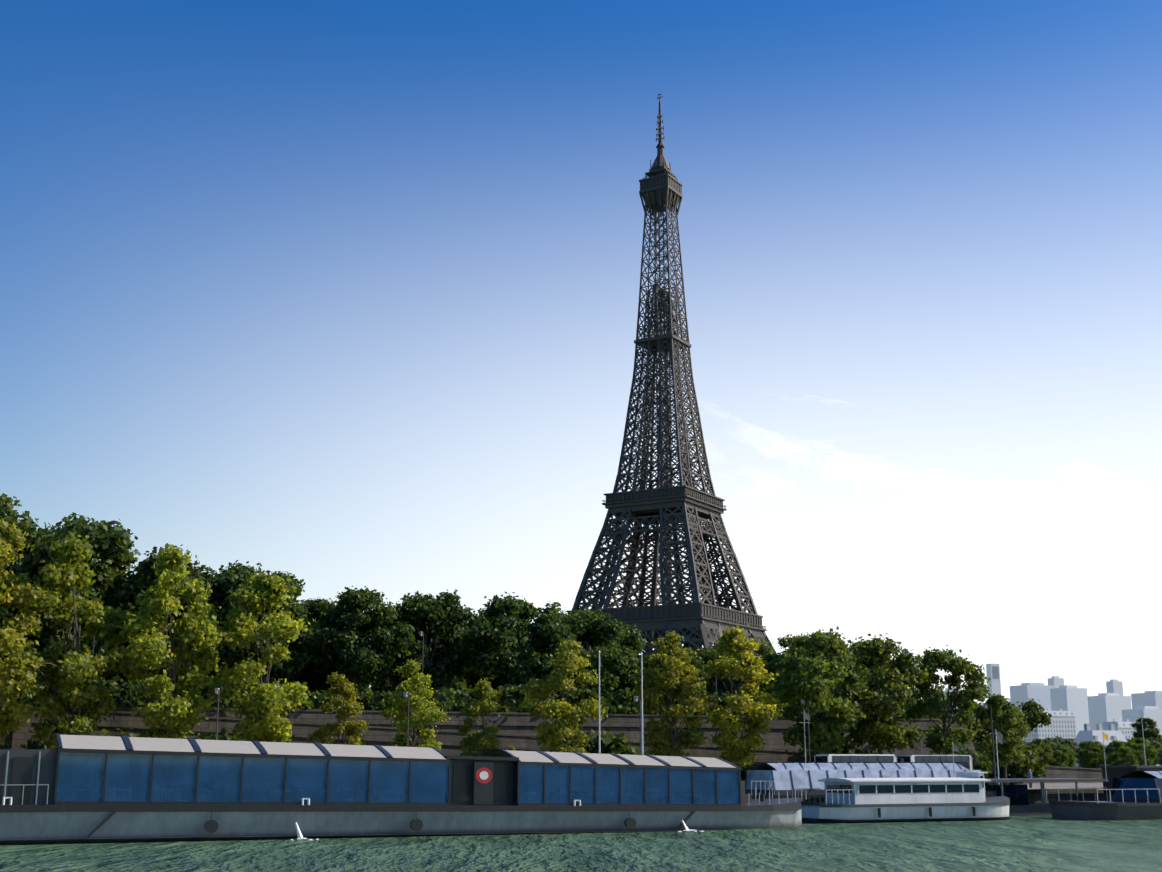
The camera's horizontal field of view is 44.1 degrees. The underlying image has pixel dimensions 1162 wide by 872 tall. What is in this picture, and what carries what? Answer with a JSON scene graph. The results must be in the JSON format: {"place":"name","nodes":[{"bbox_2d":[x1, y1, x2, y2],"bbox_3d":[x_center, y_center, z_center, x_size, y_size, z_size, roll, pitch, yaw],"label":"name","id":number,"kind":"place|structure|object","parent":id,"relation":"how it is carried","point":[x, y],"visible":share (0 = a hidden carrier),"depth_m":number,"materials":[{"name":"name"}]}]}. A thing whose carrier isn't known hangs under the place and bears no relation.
{"place":"outdoors","nodes":[
{"label":"outdoors","id":0,"kind":"place"},
{"bbox_2d":[0,815,1161,871],"bbox_3d":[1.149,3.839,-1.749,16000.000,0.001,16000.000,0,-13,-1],"label":"river water","id":1,"kind":"structure","parent":0,"point":[1046,843],"depth_m":68.15,"materials":[{"name":"teal liquid"}]},
{"bbox_2d":[0,733,806,844],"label":"restaurant boat","id":2,"kind":"object","parent":1,"relation":"on","point":[68,789],"visible":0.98,"depth_m":80.97,"materials":[{"name":"blue paint"}]},
{"bbox_2d":[745,762,996,802],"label":"boat","id":3,"kind":"object","parent":1,"relation":"in","point":[781,778],"visible":0.35,"depth_m":108.07,"materials":[{"name":"grey metal"}]},
{"bbox_2d":[792,756,1010,822],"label":"white cruiser","id":4,"kind":"object","parent":1,"relation":"on","point":[960,796],"visible":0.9,"depth_m":102.49,"materials":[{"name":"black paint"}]},
{"bbox_2d":[985,778,1108,815],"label":"landing stage","id":5,"kind":"object","parent":1,"relation":"in","point":[1020,804],"visible":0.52,"depth_m":114.45,"materials":[{"name":"grey metal"}]},
{"bbox_2d":[1045,770,1161,819],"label":"sightseeing boat","id":6,"kind":"object","parent":1,"relation":"on","point":[1135,794],"visible":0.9,"depth_m":107.27,"materials":[{"name":"grey metal"}]},
{"bbox_2d":[1078,711,1161,800],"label":"dark barge","id":7,"kind":"object","parent":1,"relation":"on","point":[1112,772],"visible":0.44,"depth_m":120.73,"materials":[{"name":"grey metal"}]},
{"bbox_2d":[0,0,1161,705],"label":"sky","id":8,"kind":"structure","parent":0,"point":[334,295],"materials":[{"name":"blue"}]},
{"bbox_2d":[814,754,903,761],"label":"coach","id":9,"kind":"object","parent":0,"point":[854,757],"visible":0.25,"depth_m":133.59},
{"bbox_2d":[896,755,979,769],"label":"coach","id":10,"kind":"object","parent":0,"point":[936,758],"visible":0.25,"depth_m":137.69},
{"bbox_2d":[1010,683,1055,739],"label":"block","id":11,"kind":"structure","parent":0,"point":[1023,692],"depth_m":1819.95,"materials":[{"name":"grey concrete"}]},
{"bbox_2d":[1024,708,1075,741],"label":"old block","id":12,"kind":"structure","parent":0,"point":[1062,725],"depth_m":1067.21,"materials":[{"name":"grey"}]},
{"bbox_2d":[1048,676,1063,687],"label":"block","id":13,"kind":"structure","parent":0,"point":[1057,681],"depth_m":2432.62,"materials":[{"name":"grey concrete"}]},
{"bbox_2d":[1050,685,1088,735],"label":"block","id":14,"kind":"structure","parent":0,"point":[1073,699],"depth_m":1761.52,"materials":[{"name":"grey concrete"}]},
{"bbox_2d":[1073,724,1127,767],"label":"building","id":15,"kind":"structure","parent":0,"point":[1087,733],"depth_m":385.12,"materials":[{"name":"grey"}]},
{"bbox_2d":[1087,693,1131,729],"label":"block","id":16,"kind":"structure","parent":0,"point":[1106,707],"depth_m":1652.15,"materials":[{"name":"grey concrete"}]},
{"bbox_2d":[1106,679,1122,695],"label":"block","id":17,"kind":"structure","parent":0,"point":[1114,685],"depth_m":2493.02,"materials":[{"name":"grey concrete"}]},
{"bbox_2d":[1102,719,1159,765],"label":"old block","id":18,"kind":"structure","parent":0,"point":[1125,729],"depth_m":952.69,"materials":[{"name":"grey"}]},
{"bbox_2d":[1122,706,1161,735],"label":"building","id":19,"kind":"structure","parent":0,"point":[1154,713],"depth_m":1542.90,"materials":[{"name":"grey concrete"}]},
{"bbox_2d":[1131,691,1161,708],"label":"block","id":20,"kind":"structure","parent":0,"point":[1149,698],"depth_m":2085.89,"materials":[{"name":"grey concrete"}]},
{"bbox_3d":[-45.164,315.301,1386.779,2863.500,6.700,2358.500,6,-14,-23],"label":"terrace","id":21,"kind":"structure","parent":0,"visible":0},
{"bbox_2d":[13,676,46,705],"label":"hedge","id":22,"kind":"object","parent":21,"relation":"on","point":[31,698],"visible":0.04,"depth_m":129.68,"materials":[{"name":"green plant"}]},
{"bbox_2d":[0,493,74,628],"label":"tree","id":23,"kind":"object","parent":21,"relation":"on","point":[28,524],"visible":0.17,"depth_m":135.55,"materials":[{"name":"green plant"}]},
{"bbox_2d":[0,512,140,659],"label":"tree","id":24,"kind":"object","parent":21,"relation":"on","point":[110,544],"visible":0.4,"depth_m":137.47,"materials":[{"name":"green plant"}]},
{"bbox_2d":[79,675,125,706],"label":"hedge","id":25,"kind":"object","parent":21,"relation":"on","point":[112,686],"visible":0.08,"depth_m":133.55,"materials":[{"name":"green plant"}]},
{"bbox_2d":[74,560,138,679],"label":"tree","id":26,"kind":"object","parent":21,"relation":"on","point":[104,595],"visible":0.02,"depth_m":150.45,"materials":[{"name":"green plant"}]},
{"bbox_2d":[112,678,163,708],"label":"hedge","id":27,"kind":"object","parent":21,"relation":"on","point":[130,698],"visible":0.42,"depth_m":132.69,"materials":[{"name":"green plant"}]},
{"bbox_2d":[105,671,183,702],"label":"tree","id":28,"kind":"object","parent":21,"relation":"on","point":[119,682],"depth_m":163.85,"materials":[{"name":"green plant"}]},
{"bbox_2d":[111,564,180,679],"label":"tree","id":29,"kind":"object","parent":21,"relation":"on","point":[138,566],"depth_m":151.50,"materials":[{"name":"green plant"}]},
{"bbox_2d":[100,543,241,682],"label":"tree","id":30,"kind":"object","parent":21,"relation":"on","point":[125,589],"visible":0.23,"depth_m":142.30,"materials":[{"name":"green plant"}]},
{"bbox_2d":[193,675,254,715],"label":"hedge","id":31,"kind":"object","parent":21,"relation":"on","point":[227,703],"visible":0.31,"depth_m":136.34,"materials":[{"name":"green plant"}]},
{"bbox_2d":[203,565,269,676],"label":"tree","id":32,"kind":"object","parent":21,"relation":"on","point":[214,672],"visible":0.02,"depth_m":154.07,"materials":[{"name":"green plant"}]},
{"bbox_2d":[204,560,323,683],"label":"tree","id":33,"kind":"object","parent":21,"relation":"on","point":[231,580],"visible":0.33,"depth_m":146.45,"materials":[{"name":"green plant"}]},
{"bbox_2d":[303,690,345,709],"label":"hedge","id":34,"kind":"object","parent":21,"relation":"on","point":[317,701],"visible":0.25,"depth_m":141.48,"materials":[{"name":"green plant"}]},
{"bbox_2d":[278,597,373,707],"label":"tree","id":35,"kind":"object","parent":21,"relation":"on","point":[317,609],"visible":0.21,"depth_m":157.60,"materials":[{"name":"green plant"}]},
{"bbox_2d":[308,586,414,695],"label":"tree","id":36,"kind":"object","parent":21,"relation":"on","point":[360,658],"visible":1,"depth_m":149.07,"materials":[{"name":"green plant"}]},
{"bbox_2d":[344,690,380,709],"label":"hedge","id":37,"kind":"object","parent":21,"relation":"on","point":[368,697],"visible":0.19,"depth_m":143.29,"materials":[{"name":"green plant"}]},
{"bbox_2d":[367,668,393,694],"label":"tree","id":38,"kind":"object","parent":21,"relation":"on","point":[385,683],"visible":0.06,"depth_m":210.95,"materials":[{"name":"green plant"}]},
{"bbox_2d":[361,690,402,710],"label":"hedge","id":39,"kind":"object","parent":21,"relation":"on","point":[385,696],"visible":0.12,"depth_m":144.03,"materials":[{"name":"green plant"}]},
{"bbox_2d":[401,685,449,711],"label":"hedge","id":40,"kind":"object","parent":21,"relation":"on","point":[440,704],"visible":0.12,"depth_m":144.09,"materials":[{"name":"green plant"}]},
{"bbox_2d":[373,589,483,690],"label":"tree","id":41,"kind":"object","parent":21,"relation":"on","point":[442,663],"visible":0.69,"depth_m":154.90,"materials":[{"name":"green plant"}]},
{"bbox_2d":[397,612,466,690],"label":"tree","id":42,"kind":"object","parent":21,"relation":"on","point":[456,640],"visible":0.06,"depth_m":160.22,"materials":[{"name":"green plant"}]},
{"bbox_2d":[433,619,472,697],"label":"tree","id":43,"kind":"object","parent":21,"relation":"on","point":[461,685],"visible":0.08,"depth_m":176.11,"materials":[{"name":"green plant"}]},
{"bbox_2d":[435,686,471,712],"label":"hedge","id":44,"kind":"object","parent":21,"relation":"on","point":[452,697],"visible":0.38,"depth_m":146.19,"materials":[{"name":"green plant"}]},
{"bbox_2d":[459,686,519,719],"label":"hedge","id":45,"kind":"object","parent":21,"relation":"on","point":[507,707],"visible":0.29,"depth_m":147.58,"materials":[{"name":"green plant"}]},
{"bbox_2d":[460,607,544,690],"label":"tree","id":46,"kind":"object","parent":21,"relation":"on","point":[495,678],"visible":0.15,"depth_m":165.88,"materials":[{"name":"green plant"}]},
{"bbox_2d":[494,684,543,712],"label":"hedge","id":47,"kind":"object","parent":21,"relation":"on","point":[516,695],"visible":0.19,"depth_m":149.19,"materials":[{"name":"green plant"}]},
{"bbox_2d":[459,591,584,688],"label":"tree","id":48,"kind":"object","parent":21,"relation":"on","point":[493,635],"visible":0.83,"depth_m":155.36,"materials":[{"name":"green plant"}]},
{"bbox_2d":[551,688,606,712],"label":"hedge","id":49,"kind":"object","parent":21,"relation":"on","point":[580,696],"visible":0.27,"depth_m":152.32,"materials":[{"name":"green plant"}]},
{"bbox_2d":[530,606,638,694],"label":"tree","id":50,"kind":"object","parent":21,"relation":"on","point":[596,629],"visible":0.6,"depth_m":160.33,"materials":[{"name":"green plant"}]},
{"bbox_2d":[593,693,630,713],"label":"hedge","id":51,"kind":"object","parent":21,"relation":"on","point":[612,709],"visible":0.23,"depth_m":152.61,"materials":[{"name":"green plant"}]},
{"bbox_2d":[598,624,646,698],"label":"tree","id":52,"kind":"object","parent":21,"relation":"on","point":[632,639],"visible":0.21,"depth_m":185.15,"materials":[{"name":"green plant"}]},
{"bbox_2d":[606,687,655,714],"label":"hedge","id":53,"kind":"object","parent":21,"relation":"on","point":[626,695],"visible":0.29,"depth_m":155.05,"materials":[{"name":"green plant"}]},
{"bbox_2d":[611,653,658,705],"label":"tree","id":54,"kind":"object","parent":21,"relation":"on","point":[624,683],"visible":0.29,"depth_m":174.79,"materials":[{"name":"green plant"}]},
{"bbox_2d":[648,690,692,716],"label":"hedge","id":55,"kind":"object","parent":21,"relation":"on","point":[674,703],"visible":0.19,"depth_m":156.44,"materials":[{"name":"green plant"}]},
{"bbox_2d":[566,93,776,658],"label":"eiffel tower","id":56,"kind":"structure","parent":21,"relation":"on","point":[689,507],"depth_m":678.94,"materials":[{"name":"metal"}]},
{"bbox_2d":[652,646,710,700],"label":"tree","id":57,"kind":"object","parent":21,"relation":"on","point":[696,660],"visible":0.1,"depth_m":163.68,"materials":[{"name":"green plant"}]},
{"bbox_2d":[686,647,748,707],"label":"tree","id":58,"kind":"object","parent":21,"relation":"on","point":[706,655],"visible":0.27,"depth_m":166.72,"materials":[{"name":"green plant"}]},
{"bbox_2d":[706,691,743,715],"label":"hedge","id":59,"kind":"object","parent":21,"relation":"on","point":[721,701],"visible":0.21,"depth_m":159.71,"materials":[{"name":"green plant"}]},
{"bbox_2d":[745,638,778,696],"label":"tree","id":60,"kind":"object","parent":21,"relation":"on","point":[764,647],"visible":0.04,"depth_m":194.57,"materials":[{"name":"green plant"}]},
{"bbox_2d":[760,634,804,705],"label":"tree","id":61,"kind":"object","parent":21,"relation":"on","point":[783,643],"visible":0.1,"depth_m":182.63,"materials":[{"name":"green plant"}]},
{"bbox_2d":[767,632,828,694],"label":"tree","id":62,"kind":"object","parent":21,"relation":"on","point":[800,647],"visible":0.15,"depth_m":170.78,"materials":[{"name":"green plant"}]},
{"bbox_2d":[825,639,892,691],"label":"tree","id":63,"kind":"object","parent":21,"relation":"on","point":[870,664],"visible":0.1,"depth_m":175.83,"materials":[{"name":"green plant"}]},
{"bbox_2d":[942,695,986,717],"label":"tree","id":64,"kind":"object","parent":21,"relation":"on","point":[968,705],"visible":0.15,"depth_m":171.25,"materials":[{"name":"green plant"}]},
{"bbox_2d":[994,702,1030,731],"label":"tree","id":65,"kind":"object","parent":21,"relation":"on","point":[1005,707],"visible":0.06,"depth_m":174.18,"materials":[{"name":"green plant"}]},
{"bbox_2d":[1016,698,1051,731],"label":"tree","id":66,"kind":"object","parent":21,"relation":"on","point":[1037,717],"visible":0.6,"depth_m":175.36,"materials":[{"name":"green plant"}]},
{"bbox_2d":[1130,717,1161,739],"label":"park tree","id":67,"kind":"object","parent":21,"relation":"on","point":[1152,731],"visible":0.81,"depth_m":655.48,"materials":[{"name":"green plant"}]},
{"label":"ground","id":68,"kind":"structure","parent":0,"visible":0},
{"bbox_2d":[0,518,50,746],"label":"tree","id":69,"kind":"object","parent":68,"relation":"on","point":[15,681],"visible":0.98,"depth_m":112.89,"materials":[{"name":"green plant"}]},
{"bbox_2d":[20,739,46,748],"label":"bush","id":70,"kind":"object","parent":68,"relation":"on","point":[34,744],"depth_m":120.56,"materials":[{"name":"green plant"}]},
{"bbox_2d":[1,533,135,746],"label":"tree","id":71,"kind":"object","parent":68,"relation":"on","point":[82,702],"visible":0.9,"depth_m":116.19,"materials":[{"name":"green plant"}]},
{"bbox_2d":[116,543,229,738],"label":"tree","id":72,"kind":"object","parent":68,"relation":"on","point":[174,714],"visible":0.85,"depth_m":118.74,"materials":[{"name":"green plant"}]},
{"bbox_2d":[198,727,246,740],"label":"bush","id":73,"kind":"object","parent":68,"relation":"on","point":[212,736],"visible":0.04,"depth_m":126.45,"materials":[{"name":"green plant"}]},
{"bbox_2d":[205,570,315,742],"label":"tree","id":74,"kind":"object","parent":68,"relation":"on","point":[267,702],"visible":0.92,"depth_m":120.91,"materials":[{"name":"green plant"}]},
{"bbox_2d":[307,672,369,744],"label":"young tree","id":75,"kind":"object","parent":68,"relation":"on","point":[350,708],"visible":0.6,"depth_m":124.97,"materials":[{"name":"green plant"}]},
{"bbox_2d":[379,659,450,749],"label":"young tree","id":76,"kind":"object","parent":68,"relation":"on","point":[425,711],"visible":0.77,"depth_m":127.96,"materials":[{"name":"green plant"}]},
{"bbox_2d":[457,678,501,755],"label":"young tree","id":77,"kind":"object","parent":68,"relation":"on","point":[477,738],"visible":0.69,"depth_m":130.11,"materials":[{"name":"green plant"}]},
{"bbox_2d":[0,704,1103,802],"bbox_3d":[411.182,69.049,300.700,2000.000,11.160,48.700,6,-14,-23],"label":"quay wall","id":78,"kind":"structure","parent":68,"relation":"on","point":[516,731],"depth_m":143.42,"materials":[{"name":"stone"}]},
{"bbox_2d":[599,651,600,752],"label":"flag pole","id":79,"kind":"object","parent":78,"relation":"on","point":[599,698],"visible":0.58,"depth_m":117.64,"materials":[{"name":"grey metal"}]},
{"bbox_2d":[641,652,642,753],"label":"street light","id":80,"kind":"object","parent":78,"relation":"on","point":[642,698],"visible":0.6,"depth_m":119.22,"materials":[{"name":"white paint"}]},
{"bbox_2d":[983,703,996,783],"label":"street light","id":81,"kind":"object","parent":78,"relation":"on","point":[984,705],"visible":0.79,"depth_m":146.08,"materials":[{"name":"grey metal"}]},
{"bbox_2d":[519,639,609,757],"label":"tree","id":82,"kind":"object","parent":68,"relation":"on","point":[564,714],"visible":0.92,"depth_m":131.24,"materials":[{"name":"green plant"}]},
{"bbox_2d":[557,727,648,754],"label":"bush","id":83,"kind":"object","parent":68,"relation":"on","point":[612,742],"visible":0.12,"depth_m":142.30,"materials":[{"name":"green plant"}]},
{"bbox_2d":[627,630,718,758],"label":"tree","id":84,"kind":"object","parent":68,"relation":"on","point":[658,736],"visible":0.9,"depth_m":135.57,"materials":[{"name":"green plant"}]},
{"bbox_2d":[720,753,758,780],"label":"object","id":85,"kind":"object","parent":68,"relation":"on","point":[751,767],"visible":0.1,"depth_m":147.52,"materials":[{"name":"green plant"}]},
{"bbox_2d":[702,625,783,767],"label":"tree","id":86,"kind":"object","parent":68,"relation":"on","point":[734,747],"visible":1,"depth_m":137.85,"materials":[{"name":"green plant"}]},
{"bbox_2d":[769,626,873,753],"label":"tree","id":87,"kind":"object","parent":68,"relation":"on","point":[807,677],"visible":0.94,"depth_m":142.53,"materials":[{"name":"green plant"}]},
{"bbox_2d":[795,732,877,761],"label":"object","id":88,"kind":"object","parent":68,"relation":"on","point":[847,747],"visible":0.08,"depth_m":150.42,"materials":[{"name":"green plant"}]},
{"bbox_2d":[824,633,930,753],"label":"tree","id":89,"kind":"object","parent":68,"relation":"on","point":[894,678],"visible":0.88,"depth_m":145.56,"materials":[{"name":"green plant"}]},
{"bbox_2d":[901,645,991,754],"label":"tree","id":90,"kind":"object","parent":68,"relation":"on","point":[941,736],"visible":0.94,"depth_m":149.86,"materials":[{"name":"green plant"}]},
{"bbox_2d":[955,749,993,777],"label":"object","id":91,"kind":"object","parent":68,"relation":"on","point":[983,765],"visible":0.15,"depth_m":158.62,"materials":[{"name":"green plant"}]},
{"bbox_2d":[986,663,1000,698],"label":"skyscraper","id":92,"kind":"structure","parent":68,"relation":"on","point":[993,672],"depth_m":2084.29,"materials":[{"name":"grey concrete"}]},
{"bbox_2d":[964,693,1030,783],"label":"tree","id":93,"kind":"object","parent":68,"relation":"on","point":[1015,728],"visible":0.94,"depth_m":151.75,"materials":[{"name":"green plant"}]},
{"bbox_2d":[984,745,1047,783],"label":"tree","id":94,"kind":"object","parent":68,"relation":"on","point":[1016,770],"visible":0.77,"depth_m":160.26,"materials":[{"name":"green plant"}]},
{"bbox_2d":[1029,737,1054,765],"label":"tree","id":95,"kind":"object","parent":68,"relation":"on","point":[1036,748],"visible":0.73,"depth_m":203.90,"materials":[{"name":"green plant"}]},
{"bbox_2d":[1046,749,1069,766],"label":"tree","id":96,"kind":"object","parent":68,"relation":"on","point":[1063,758],"visible":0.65,"depth_m":172.87,"materials":[{"name":"green plant"}]},
{"bbox_2d":[1052,747,1075,766],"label":"tree","id":97,"kind":"object","parent":68,"relation":"on","point":[1072,760],"visible":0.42,"depth_m":187.85,"materials":[{"name":"green plant"}]},
{"bbox_2d":[1052,739,1080,762],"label":"tree","id":98,"kind":"object","parent":68,"relation":"on","point":[1075,747],"visible":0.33,"depth_m":338.27,"materials":[{"name":"green plant"}]},
{"bbox_2d":[1084,746,1107,768],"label":"tree","id":99,"kind":"object","parent":68,"relation":"on","point":[1093,762],"visible":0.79,"depth_m":219.79,"materials":[{"name":"green plant"}]},
{"bbox_2d":[1102,739,1123,765],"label":"tree","id":100,"kind":"object","parent":68,"relation":"on","point":[1118,744],"visible":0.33,"depth_m":172.20,"materials":[{"name":"green plant"}]},
{"bbox_2d":[1110,747,1137,765],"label":"tree","id":101,"kind":"object","parent":68,"relation":"on","point":[1127,758],"visible":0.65,"depth_m":166.31,"materials":[{"name":"green plant"}]},
{"bbox_2d":[1131,750,1151,765],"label":"tree","id":102,"kind":"object","parent":68,"relation":"on","point":[1140,756],"visible":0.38,"depth_m":180.34,"materials":[{"name":"green plant"}]},
{"bbox_2d":[1130,737,1158,764],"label":"tree","id":103,"kind":"object","parent":68,"relation":"on","point":[1150,751],"visible":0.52,"depth_m":233.56,"materials":[{"name":"green plant"}]},
{"bbox_2d":[1146,740,1161,765],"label":"tree","id":104,"kind":"object","parent":68,"relation":"on","point":[1157,744],"visible":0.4,"depth_m":371.61,"materials":[{"name":"green plant"}]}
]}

